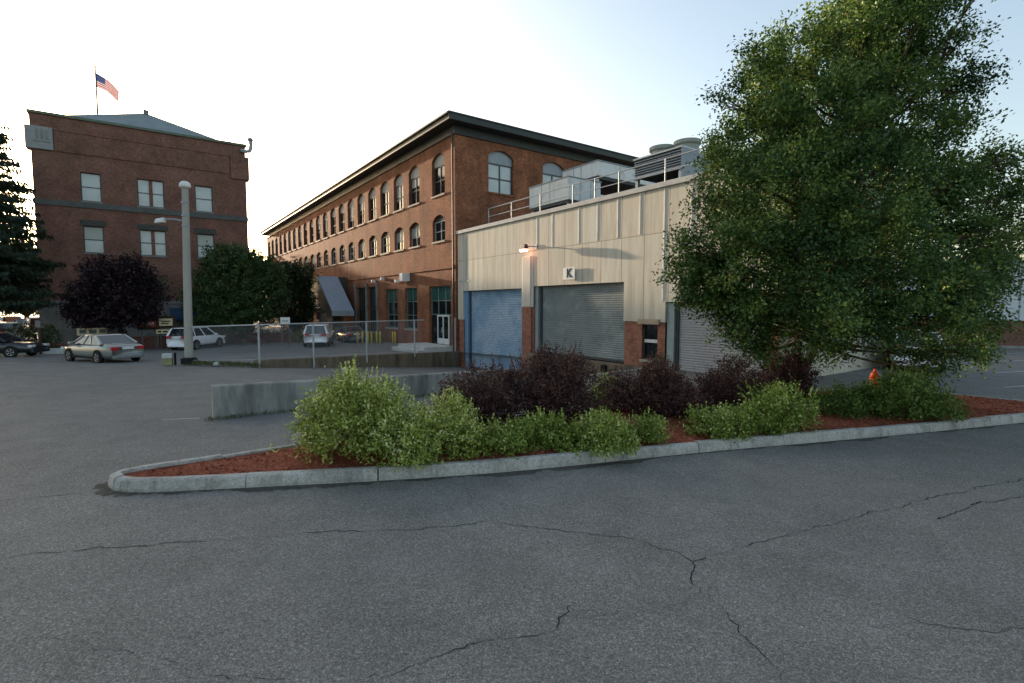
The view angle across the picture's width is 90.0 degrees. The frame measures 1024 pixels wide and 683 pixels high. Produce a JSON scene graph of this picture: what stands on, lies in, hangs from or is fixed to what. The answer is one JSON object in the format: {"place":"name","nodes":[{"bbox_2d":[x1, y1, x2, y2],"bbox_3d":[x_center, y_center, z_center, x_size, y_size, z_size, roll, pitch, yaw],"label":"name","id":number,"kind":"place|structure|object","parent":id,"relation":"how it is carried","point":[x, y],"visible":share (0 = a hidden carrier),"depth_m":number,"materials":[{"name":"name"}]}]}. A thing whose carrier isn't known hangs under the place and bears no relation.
{"place":"outdoors","nodes":[
{"label":"outdoors","id":0,"kind":"place"},
{"bbox_2d":[162,353,176,365],"bbox_3d":[-15.684,0.800,23.437,0.540,0.570,0.260,-1,4,-20],"label":"guard block","id":1,"kind":"object","parent":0,"point":[167,358],"depth_m":23.33,"materials":[{"name":"concrete"}]},
{"bbox_2d":[187,359,264,367],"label":"grass","id":2,"kind":"structure","parent":0,"point":[224,363],"depth_m":22.85,"materials":[{"name":"plant"}]},
{"bbox_2d":[212,367,475,418],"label":"driveway","id":3,"kind":"structure","parent":0,"point":[274,374],"depth_m":23.12,"materials":[{"name":"asphalt"}]},
{"bbox_2d":[0,312,1023,682],"bbox_3d":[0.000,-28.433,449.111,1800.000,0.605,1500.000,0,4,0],"label":"ground","id":4,"kind":"structure","parent":0,"point":[884,560],"depth_m":5.50,"materials":[{"name":"asphalt"}]},
{"bbox_2d":[0,316,21,321],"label":"parked car","id":5,"kind":"object","parent":4,"relation":"on","point":[7,318],"visible":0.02,"depth_m":52.10,"materials":[{"name":"silver paint"}]},
{"bbox_2d":[0,322,25,338],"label":"parked car","id":6,"kind":"object","parent":4,"relation":"on","point":[6,324],"visible":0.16,"depth_m":43.09,"materials":[{"name":"beige paint"}]},
{"bbox_2d":[0,240,39,333],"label":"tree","id":7,"kind":"object","parent":4,"relation":"on","point":[36,312],"visible":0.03,"depth_m":58.63,"materials":[{"name":"green plant"}]},
{"bbox_2d":[0,333,49,356],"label":"black car","id":8,"kind":"object","parent":4,"relation":"on","point":[11,345],"visible":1,"depth_m":30.17,"materials":[{"name":"paint"}]},
{"bbox_2d":[21,317,38,332],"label":"parked car","id":9,"kind":"object","parent":4,"relation":"on","point":[28,319],"visible":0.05,"depth_m":47.49,"materials":[{"name":"white paint"}]},
{"bbox_2d":[2,320,63,347],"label":"hedge","id":10,"kind":"object","parent":4,"relation":"on","point":[32,337],"visible":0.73,"depth_m":36.26,"materials":[{"name":"green plant"}]},
{"bbox_2d":[0,125,67,316],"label":"spruce tree","id":11,"kind":"object","parent":4,"relation":"on","point":[16,263],"visible":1,"depth_m":34.38,"materials":[{"name":"green plant"}]},
{"bbox_2d":[35,319,42,353],"bbox_3d":[-30.400,-0.202,32.951,0.320,2.500,0.150,0,4,0],"label":"sign post","id":12,"kind":"object","parent":4,"relation":"on","point":[38,324],"visible":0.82,"depth_m":32.88,"materials":[{"name":"metal"}]},
{"bbox_2d":[18,348,63,354],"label":"kerb block","id":13,"kind":"structure","parent":4,"relation":"on","point":[56,351],"depth_m":33.59,"materials":[{"name":"concrete"}]},
{"bbox_2d":[77,328,107,336],"bbox_3d":[-30.022,-0.114,36.709,1.750,1.700,0.130,-3,5,-38],"label":"number sign","id":14,"kind":"object","parent":4,"relation":"on","point":[82,331],"visible":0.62,"depth_m":36.55,"materials":[{"name":"metal"}]},
{"bbox_2d":[61,333,143,362],"bbox_3d":[-21.350,0.324,26.688,4.860,1.476,2.140,2,4,26],"label":"saloon car","id":15,"kind":"object","parent":4,"relation":"on","point":[98,348],"visible":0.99,"depth_m":25.82,"materials":[{"name":"silver paint"}]},
{"bbox_2d":[53,249,174,333],"bbox_3d":[-29.053,-2.864,37.957,7.340,7.847,6.216,0,4,0],"label":"plum tree","id":16,"kind":"object","parent":4,"relation":"on","point":[93,304],"visible":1,"depth_m":36.68,"materials":[{"name":"purple plant"}]},
{"bbox_2d":[24,108,252,342],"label":"brick tower block","id":17,"kind":"structure","parent":4,"relation":"on","point":[102,183],"depth_m":43.82,"materials":[{"name":"brick"},{"name":"slate"},{"name":"copper"}]},
{"bbox_2d":[80,172,102,203],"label":"window","id":18,"kind":"structure","parent":17,"relation":"in","point":[90,182],"depth_m":42.43,"materials":[{"name":"glass"}]},
{"bbox_2d":[83,226,104,254],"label":"window","id":19,"kind":"structure","parent":17,"relation":"in","point":[93,236],"depth_m":42.72,"materials":[{"name":"glass"}]},
{"bbox_2d":[94,66,118,113],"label":"flag pole","id":20,"kind":"object","parent":17,"relation":"on","point":[108,86],"visible":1,"depth_m":44.66,"materials":[{"name":"fabric"}]},
{"bbox_2d":[137,179,165,209],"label":"window","id":21,"kind":"structure","parent":17,"relation":"in","point":[150,193],"depth_m":44.73,"materials":[{"name":"glass"}]},
{"bbox_2d":[139,230,167,257],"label":"window","id":22,"kind":"structure","parent":17,"relation":"in","point":[152,243],"depth_m":45.03,"materials":[{"name":"glass"}]},
{"bbox_2d":[148,276,168,299],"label":"window","id":23,"kind":"structure","parent":17,"relation":"in","point":[167,292],"depth_m":45.72,"materials":[{"name":"glass"}]},
{"bbox_2d":[170,308,207,319],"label":"awning","id":24,"kind":"object","parent":17,"relation":"attached to","point":[176,313],"visible":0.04,"depth_m":45.55,"materials":[{"name":"fabric"}]},
{"bbox_2d":[195,185,213,213],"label":"window","id":25,"kind":"structure","parent":17,"relation":"in","point":[203,195],"depth_m":47.09,"materials":[{"name":"glass"}]},
{"bbox_2d":[197,234,214,258],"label":"window","id":26,"kind":"structure","parent":17,"relation":"in","point":[201,238],"depth_m":47.27,"materials":[{"name":"glass"}]},
{"bbox_2d":[241,137,252,153],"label":"roof vent","id":27,"kind":"object","parent":17,"relation":"attached to","point":[250,140],"visible":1,"depth_m":48.50,"materials":[{"name":"grey metal"}]},
{"bbox_2d":[137,317,155,348],"bbox_3d":[-27.520,-0.664,38.777,1.400,2.510,0.130,-3,5,-35],"label":"sign","id":28,"kind":"object","parent":4,"relation":"on","point":[152,326],"visible":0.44,"depth_m":38.79,"materials":[{"name":"metal"}]},
{"bbox_2d":[127,334,183,348],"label":"brick planter wall","id":29,"kind":"structure","parent":4,"relation":"on","point":[148,341],"depth_m":39.36,"materials":[{"name":"brick"}]},
{"bbox_2d":[156,316,175,348],"bbox_3d":[-26.320,-0.686,38.976,1.250,2.525,0.130,-3,5,-35],"label":"notice sign","id":30,"kind":"object","parent":4,"relation":"on","point":[167,322],"visible":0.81,"depth_m":38.86,"materials":[{"name":"metal"}]},
{"bbox_2d":[154,181,197,364],"bbox_3d":[-15.410,-2.983,23.599,1.520,8.664,0.670,0,4,0],"label":"light pole","id":31,"kind":"object","parent":4,"relation":"on","point":[189,357],"visible":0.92,"depth_m":23.48,"materials":[{"name":"metal"}]},
{"bbox_2d":[166,327,225,349],"bbox_3d":[-24.449,-0.294,39.786,2.160,1.720,4.680,0,4,4],"label":"estate car","id":32,"kind":"object","parent":4,"relation":"on","point":[175,339],"visible":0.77,"depth_m":38.46,"materials":[{"name":"white paint"}]},
{"bbox_2d":[175,238,293,342],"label":"green tree","id":33,"kind":"object","parent":4,"relation":"on","point":[240,303],"visible":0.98,"depth_m":43.12,"materials":[{"name":"green plant"}]},
{"bbox_2d":[228,333,303,342],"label":"brick planter wall","id":34,"kind":"structure","parent":4,"relation":"on","point":[252,337],"depth_m":45.95,"materials":[{"name":"brick"}]},
{"bbox_2d":[238,327,304,338],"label":"hedge","id":35,"kind":"object","parent":4,"relation":"on","point":[269,331],"visible":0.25,"depth_m":46.66,"materials":[{"name":"green plant"}]},
{"bbox_2d":[280,317,289,345],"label":"lot sign","id":36,"kind":"object","parent":4,"relation":"on","point":[284,320],"visible":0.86,"depth_m":41.98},
{"bbox_2d":[271,257,322,332],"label":"shade tree","id":37,"kind":"object","parent":4,"relation":"on","point":[300,286],"visible":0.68,"depth_m":51.78,"materials":[{"name":"green plant"}]},
{"bbox_2d":[303,324,333,346],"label":"people carrier","id":38,"kind":"object","parent":4,"relation":"on","point":[318,334],"visible":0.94,"depth_m":40.48,"materials":[{"name":"white paint"}]},
{"bbox_2d":[305,326,325,333],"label":"rear window","id":39,"kind":"structure","parent":38,"relation":"in","point":[321,328],"depth_m":40.50,"materials":[{"name":"grey glass"}]},
{"bbox_2d":[204,392,438,420],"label":"grass","id":40,"kind":"structure","parent":4,"relation":"on","point":[252,413],"depth_m":12.52,"materials":[{"name":"plant"}]},
{"bbox_2d":[311,276,353,339],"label":"stair canopy","id":41,"kind":"object","parent":4,"relation":"on","point":[333,302],"visible":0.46,"depth_m":52.10,"materials":[{"name":"grey metal"}]},
{"bbox_2d":[336,326,364,342],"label":"hatchback car","id":42,"kind":"object","parent":4,"relation":"on","point":[352,329],"visible":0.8,"depth_m":45.84,"materials":[{"name":"grey paint"}]},
{"bbox_2d":[254,351,459,367],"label":"retaining wall","id":43,"kind":"structure","parent":4,"relation":"on","point":[440,359],"depth_m":28.89,"materials":[{"name":"grey concrete"}]},
{"bbox_2d":[191,318,455,367],"bbox_3d":[-8.072,0.039,28.158,3.562,2.390,15.836,4,6,44],"label":"chain link fence","id":44,"kind":"object","parent":43,"relation":"on","point":[259,358],"visible":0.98,"depth_m":24.83,"materials":[{"name":"metal"}]},
{"bbox_2d":[211,368,642,418],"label":"concrete wall","id":45,"kind":"structure","parent":4,"relation":"on","point":[243,398],"depth_m":13.10,"materials":[{"name":"concrete"}]},
{"bbox_2d":[258,110,638,369],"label":"brick mill","id":46,"kind":"object","parent":4,"relation":"on","point":[413,203],"visible":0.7,"depth_m":40.71,"materials":[{"name":"red brick"}]},
{"bbox_2d":[330,209,335,236],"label":"window","id":47,"kind":"structure","parent":46,"relation":"in","point":[333,213],"depth_m":58.75,"materials":[{"name":"glass"}]},
{"bbox_2d":[338,205,344,233],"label":"window","id":48,"kind":"structure","parent":46,"relation":"in","point":[342,207],"depth_m":56.26,"materials":[{"name":"glass"}]},
{"bbox_2d":[347,200,353,230],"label":"window","id":49,"kind":"structure","parent":46,"relation":"in","point":[351,211],"depth_m":53.62,"materials":[{"name":"glass"}]},
{"bbox_2d":[348,243,354,261],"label":"window","id":50,"kind":"structure","parent":46,"relation":"in","point":[352,249],"depth_m":53.91,"materials":[{"name":"glass"}]},
{"bbox_2d":[357,194,364,226],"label":"window","id":51,"kind":"structure","parent":46,"relation":"in","point":[361,202],"depth_m":51.16,"materials":[{"name":"glass"}]},
{"bbox_2d":[357,240,364,259],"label":"window","id":52,"kind":"structure","parent":46,"relation":"in","point":[362,245],"depth_m":51.44,"materials":[{"name":"glass"}]},
{"bbox_2d":[358,288,365,331],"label":"window","id":53,"kind":"structure","parent":46,"relation":"in","point":[362,317],"depth_m":52.28,"materials":[{"name":"glass"}]},
{"bbox_2d":[367,189,375,222],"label":"window","id":54,"kind":"structure","parent":46,"relation":"in","point":[373,194],"depth_m":48.61,"materials":[{"name":"glass"}]},
{"bbox_2d":[367,287,375,332],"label":"window","id":55,"kind":"structure","parent":46,"relation":"in","point":[372,289],"depth_m":49.77,"materials":[{"name":"glass"}]},
{"bbox_2d":[368,236,376,257],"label":"window","id":56,"kind":"structure","parent":46,"relation":"in","point":[373,242],"depth_m":48.86,"materials":[{"name":"glass"}]},
{"bbox_2d":[379,182,388,217],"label":"window","id":57,"kind":"structure","parent":46,"relation":"in","point":[385,191],"depth_m":46.05,"materials":[{"name":"glass"}]},
{"bbox_2d":[380,232,389,254],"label":"window","id":58,"kind":"structure","parent":46,"relation":"in","point":[386,248],"depth_m":46.36,"materials":[{"name":"glass"}]},
{"bbox_2d":[385,289,397,329],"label":"window","id":59,"kind":"structure","parent":46,"relation":"in","point":[392,293],"depth_m":45.73,"materials":[{"name":"glass"}]},
{"bbox_2d":[393,175,403,213],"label":"window","id":60,"kind":"structure","parent":46,"relation":"in","point":[399,183],"depth_m":43.55,"materials":[{"name":"glass"}]},
{"bbox_2d":[393,228,403,252],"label":"window","id":61,"kind":"structure","parent":46,"relation":"in","point":[400,234],"depth_m":43.73,"materials":[{"name":"glass"}]},
{"bbox_2d":[399,273,409,281],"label":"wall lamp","id":62,"kind":"object","parent":46,"relation":"attached to","point":[404,277],"visible":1,"depth_m":41.80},
{"bbox_2d":[404,288,417,330],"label":"window","id":63,"kind":"structure","parent":46,"relation":"in","point":[411,292],"depth_m":42.45,"materials":[{"name":"glass"}]},
{"bbox_2d":[408,167,419,207],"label":"window","id":64,"kind":"structure","parent":46,"relation":"in","point":[415,191],"depth_m":40.98,"materials":[{"name":"glass"}]},
{"bbox_2d":[408,223,419,248],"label":"window","id":65,"kind":"structure","parent":46,"relation":"in","point":[416,228],"depth_m":41.23,"materials":[{"name":"glass"}]},
{"bbox_2d":[431,154,444,198],"bbox_3d":[-5.293,-12.107,37.340,0.381,3.100,2.120,-3,5,-35],"label":"window","id":66,"kind":"structure","parent":46,"relation":"in","point":[439,170],"depth_m":37.51,"materials":[{"name":"glass"}]},
{"bbox_2d":[431,215,445,243],"bbox_3d":[-5.293,-8.251,37.609,0.381,2.030,2.078,-3,5,-35],"label":"window","id":67,"kind":"structure","parent":46,"relation":"in","point":[440,222],"depth_m":37.86,"materials":[{"name":"glass"}]},
{"bbox_2d":[431,285,450,314],"bbox_3d":[-5.159,-3.039,38.041,0.091,2.150,3.450,-3,5,-35],"label":"window","id":68,"kind":"structure","parent":46,"relation":"in","point":[440,295],"depth_m":38.20,"materials":[{"name":"glass"}]},
{"bbox_2d":[437,315,450,344],"bbox_3d":[-5.064,-0.872,37.883,0.195,2.150,1.820,-3,5,-35],"label":"door","id":69,"kind":"structure","parent":46,"relation":"in","point":[443,321],"depth_m":37.82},
{"bbox_2d":[488,151,514,197],"bbox_3d":[-0.850,-12.301,37.532,2.332,3.200,0.361,-3,5,-35],"label":"window","id":70,"kind":"structure","parent":46,"relation":"in","point":[499,164],"depth_m":37.64,"materials":[{"name":"grey glass"}]},
{"bbox_2d":[543,163,562,182],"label":"window","id":71,"kind":"structure","parent":46,"relation":"in","point":[551,171],"depth_m":40.41,"materials":[{"name":"grey glass"}]},
{"bbox_2d":[108,389,1023,492],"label":"kerb","id":72,"kind":"structure","parent":4,"relation":"on","point":[119,481],"depth_m":8.34,"materials":[{"name":"concrete"}]},
{"bbox_2d":[124,391,1023,476],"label":"mulch bed","id":73,"kind":"object","parent":72,"relation":"in","point":[252,466],"visible":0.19,"depth_m":8.86,"materials":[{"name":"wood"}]},
{"bbox_2d":[266,353,417,463],"bbox_3d":[-2.728,1.030,8.821,2.039,1.663,2.599,3,5,35],"label":"light green shrub","id":74,"kind":"object","parent":73,"relation":"on","point":[347,400],"visible":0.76,"depth_m":8.30,"materials":[{"name":"green plant"}]},
{"bbox_2d":[342,391,452,472],"bbox_3d":[-1.847,1.382,8.411,1.992,1.195,1.641,2,5,31],"label":"light green shrub","id":75,"kind":"object","parent":73,"relation":"on","point":[404,447],"visible":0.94,"depth_m":8.10,"materials":[{"name":"green plant"}]},
{"bbox_2d":[395,385,482,446],"bbox_3d":[-1.390,1.295,9.446,1.695,1.019,2.241,1,4,8],"label":"light green shrub","id":76,"kind":"object","parent":73,"relation":"on","point":[452,403],"visible":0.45,"depth_m":9.29,"materials":[{"name":"green plant"}]},
{"bbox_2d":[430,407,500,462],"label":"light green shrub","id":77,"kind":"object","parent":73,"relation":"on","point":[471,432],"visible":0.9,"depth_m":8.50,"materials":[{"name":"green plant"}]},
{"bbox_2d":[427,352,526,425],"bbox_3d":[-0.704,1.023,10.960,2.070,1.554,2.414,3,5,33],"label":"purple shrub","id":78,"kind":"object","parent":73,"relation":"on","point":[487,396],"visible":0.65,"depth_m":10.63,"materials":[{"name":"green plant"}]},
{"bbox_2d":[476,417,539,459],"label":"green shrub","id":79,"kind":"object","parent":73,"relation":"on","point":[506,441],"visible":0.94,"depth_m":8.72,"materials":[{"name":"green plant"}]},
{"bbox_2d":[501,406,554,447],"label":"green shrub","id":80,"kind":"object","parent":73,"relation":"on","point":[530,427],"visible":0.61,"depth_m":9.09,"materials":[{"name":"green plant"}]},
{"bbox_2d":[518,406,574,452],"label":"green shrub","id":81,"kind":"object","parent":73,"relation":"on","point":[559,422],"visible":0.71,"depth_m":9.05,"materials":[{"name":"green plant"}]},
{"bbox_2d":[499,338,615,425],"bbox_3d":[0.822,0.778,11.041,2.751,1.843,2.252,2,5,31],"label":"purple shrub","id":82,"kind":"object","parent":73,"relation":"on","point":[563,387],"visible":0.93,"depth_m":10.71,"materials":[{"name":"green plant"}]},
{"bbox_2d":[550,420,604,455],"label":"green shrub","id":83,"kind":"object","parent":73,"relation":"on","point":[581,448],"visible":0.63,"depth_m":8.92,"materials":[{"name":"green plant"}]},
{"bbox_2d":[582,370,626,410],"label":"green shrub","id":84,"kind":"object","parent":73,"relation":"on","point":[601,392],"visible":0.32,"depth_m":12.08,"materials":[{"name":"green plant"}]},
{"bbox_2d":[570,404,641,458],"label":"green shrub","id":85,"kind":"object","parent":73,"relation":"on","point":[599,425],"visible":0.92,"depth_m":8.80,"materials":[{"name":"green plant"}]},
{"bbox_2d":[625,406,674,444],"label":"green shrub","id":86,"kind":"object","parent":73,"relation":"on","point":[645,433],"visible":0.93,"depth_m":9.46,"materials":[{"name":"green plant"}]},
{"bbox_2d":[593,353,714,418],"bbox_3d":[3.140,0.931,11.706,2.343,1.399,2.622,-1,4,-7],"label":"purple shrub","id":87,"kind":"object","parent":73,"relation":"on","point":[657,388],"visible":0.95,"depth_m":11.25,"materials":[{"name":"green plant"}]},
{"bbox_2d":[641,347,683,401],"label":"purple shrub","id":88,"kind":"object","parent":73,"relation":"on","point":[663,359],"visible":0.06,"depth_m":12.71,"materials":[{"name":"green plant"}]},
{"bbox_2d":[674,400,761,442],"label":"green shrub","id":89,"kind":"object","parent":73,"relation":"on","point":[723,429],"visible":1,"depth_m":9.86,"materials":[{"name":"green plant"}]},
{"bbox_2d":[685,351,776,409],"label":"purple shrub","id":90,"kind":"object","parent":73,"relation":"on","point":[720,384],"visible":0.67,"depth_m":11.76,"materials":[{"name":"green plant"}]},
{"bbox_2d":[722,398,777,432],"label":"green shrub","id":91,"kind":"object","parent":73,"relation":"on","point":[750,413],"visible":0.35,"depth_m":10.06,"materials":[{"name":"green plant"}]},
{"bbox_2d":[734,378,828,435],"bbox_3d":[5.382,1.287,10.375,2.002,1.154,1.564,-1,4,-16],"label":"green shrub","id":92,"kind":"object","parent":73,"relation":"on","point":[779,397],"visible":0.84,"depth_m":10.11,"materials":[{"name":"green plant"}]},
{"bbox_2d":[756,344,823,399],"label":"purple shrub","id":93,"kind":"object","parent":73,"relation":"on","point":[786,373],"visible":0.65,"depth_m":12.97,"materials":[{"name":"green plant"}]},
{"bbox_2d":[649,0,1023,394],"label":"broadleaf tree","id":94,"kind":"object","parent":73,"relation":"on","point":[842,234],"visible":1,"depth_m":12.25,"materials":[{"name":"green plant"}]},
{"bbox_2d":[803,378,873,419],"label":"olive shrub","id":95,"kind":"object","parent":73,"relation":"on","point":[833,401],"visible":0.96,"depth_m":11.33,"materials":[{"name":"green plant"}]},
{"bbox_2d":[837,382,894,417],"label":"olive shrub","id":96,"kind":"object","parent":73,"relation":"on","point":[871,397],"visible":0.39,"depth_m":11.50,"materials":[{"name":"green plant"}]},
{"bbox_2d":[844,362,974,422],"bbox_3d":[8.889,1.115,11.619,2.514,1.250,1.877,0,4,-4],"label":"olive shrub","id":97,"kind":"object","parent":73,"relation":"on","point":[926,403],"visible":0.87,"depth_m":11.26,"materials":[{"name":"green plant"}]},
{"bbox_2d":[456,131,902,379],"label":"loading building","id":98,"kind":"structure","parent":4,"relation":"on","point":[608,303],"depth_m":25.04,"materials":[{"name":"white metal"}]},
{"bbox_2d":[470,289,521,369],"bbox_3d":[-1.026,-0.644,32.471,0.100,5.250,6.270,-3,5,-35],"label":"roller door","id":99,"kind":"structure","parent":98,"relation":"in","point":[495,315],"depth_m":32.51,"materials":[{"name":"metal"}]},
{"bbox_2d":[528,175,601,212],"bbox_3d":[3.118,-8.079,30.711,2.580,2.590,3.690,-3,5,-35],"label":"air handler","id":100,"kind":"object","parent":98,"relation":"on","point":[568,180],"visible":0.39,"depth_m":29.41,"materials":[{"name":"white metal"}]},
{"bbox_2d":[563,267,574,279],"bbox_3d":[2.934,-3.461,26.096,0.113,0.600,0.880,-3,5,-35],"label":"dock sign","id":101,"kind":"object","parent":98,"relation":"attached to","point":[568,273],"visible":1,"depth_m":26.07,"materials":[{"name":"white paint"}]},
{"bbox_2d":[540,283,624,362],"bbox_3d":[3.464,-1.042,26.121,0.100,3.730,6.350,-3,5,-35],"label":"roller door","id":102,"kind":"structure","parent":98,"relation":"in","point":[594,313],"depth_m":25.83,"materials":[{"name":"metal"}]},
{"bbox_2d":[561,159,654,194],"bbox_3d":[6.356,-8.960,33.264,5.480,3.990,3.280,-3,5,-35],"label":"air handler","id":103,"kind":"object","parent":98,"relation":"on","point":[594,169],"visible":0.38,"depth_m":31.44,"materials":[{"name":"white metal"}]},
{"bbox_2d":[643,324,657,359],"bbox_3d":[6.102,0.004,22.357,0.111,1.570,0.850,-3,5,-35],"label":"window","id":104,"kind":"structure","parent":98,"relation":"in","point":[650,330],"depth_m":22.43,"materials":[{"name":"black glass"}]},
{"bbox_2d":[675,302,763,378],"bbox_3d":[7.998,-0.064,19.817,0.101,2.960,3.880,-3,5,-35],"label":"roller door","id":105,"kind":"structure","parent":98,"relation":"in","point":[691,353],"depth_m":20.59,"materials":[{"name":"metal"}]},
{"bbox_2d":[884,330,945,371],"bbox_3d":[17.505,0.316,22.485,2.160,1.720,4.680,2,5,32],"label":"white car","id":106,"kind":"object","parent":4,"relation":"on","point":[889,362],"visible":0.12,"depth_m":20.79,"materials":[{"name":"paint"}]},
{"bbox_2d":[900,262,1023,347],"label":"warehouse","id":107,"kind":"structure","parent":4,"relation":"on","point":[1017,342],"depth_m":32.48,"materials":[{"name":"grey metal"}]},
{"bbox_2d":[0,0,1023,259],"label":"sky","id":108,"kind":"structure","parent":0,"point":[321,89],"materials":[{"name":"white"}]},
{"bbox_2d":[633,137,709,187],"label":"cooling tower","id":109,"kind":"structure","parent":0,"point":[663,151],"depth_m":24.18,"materials":[{"name":"grey metal"}]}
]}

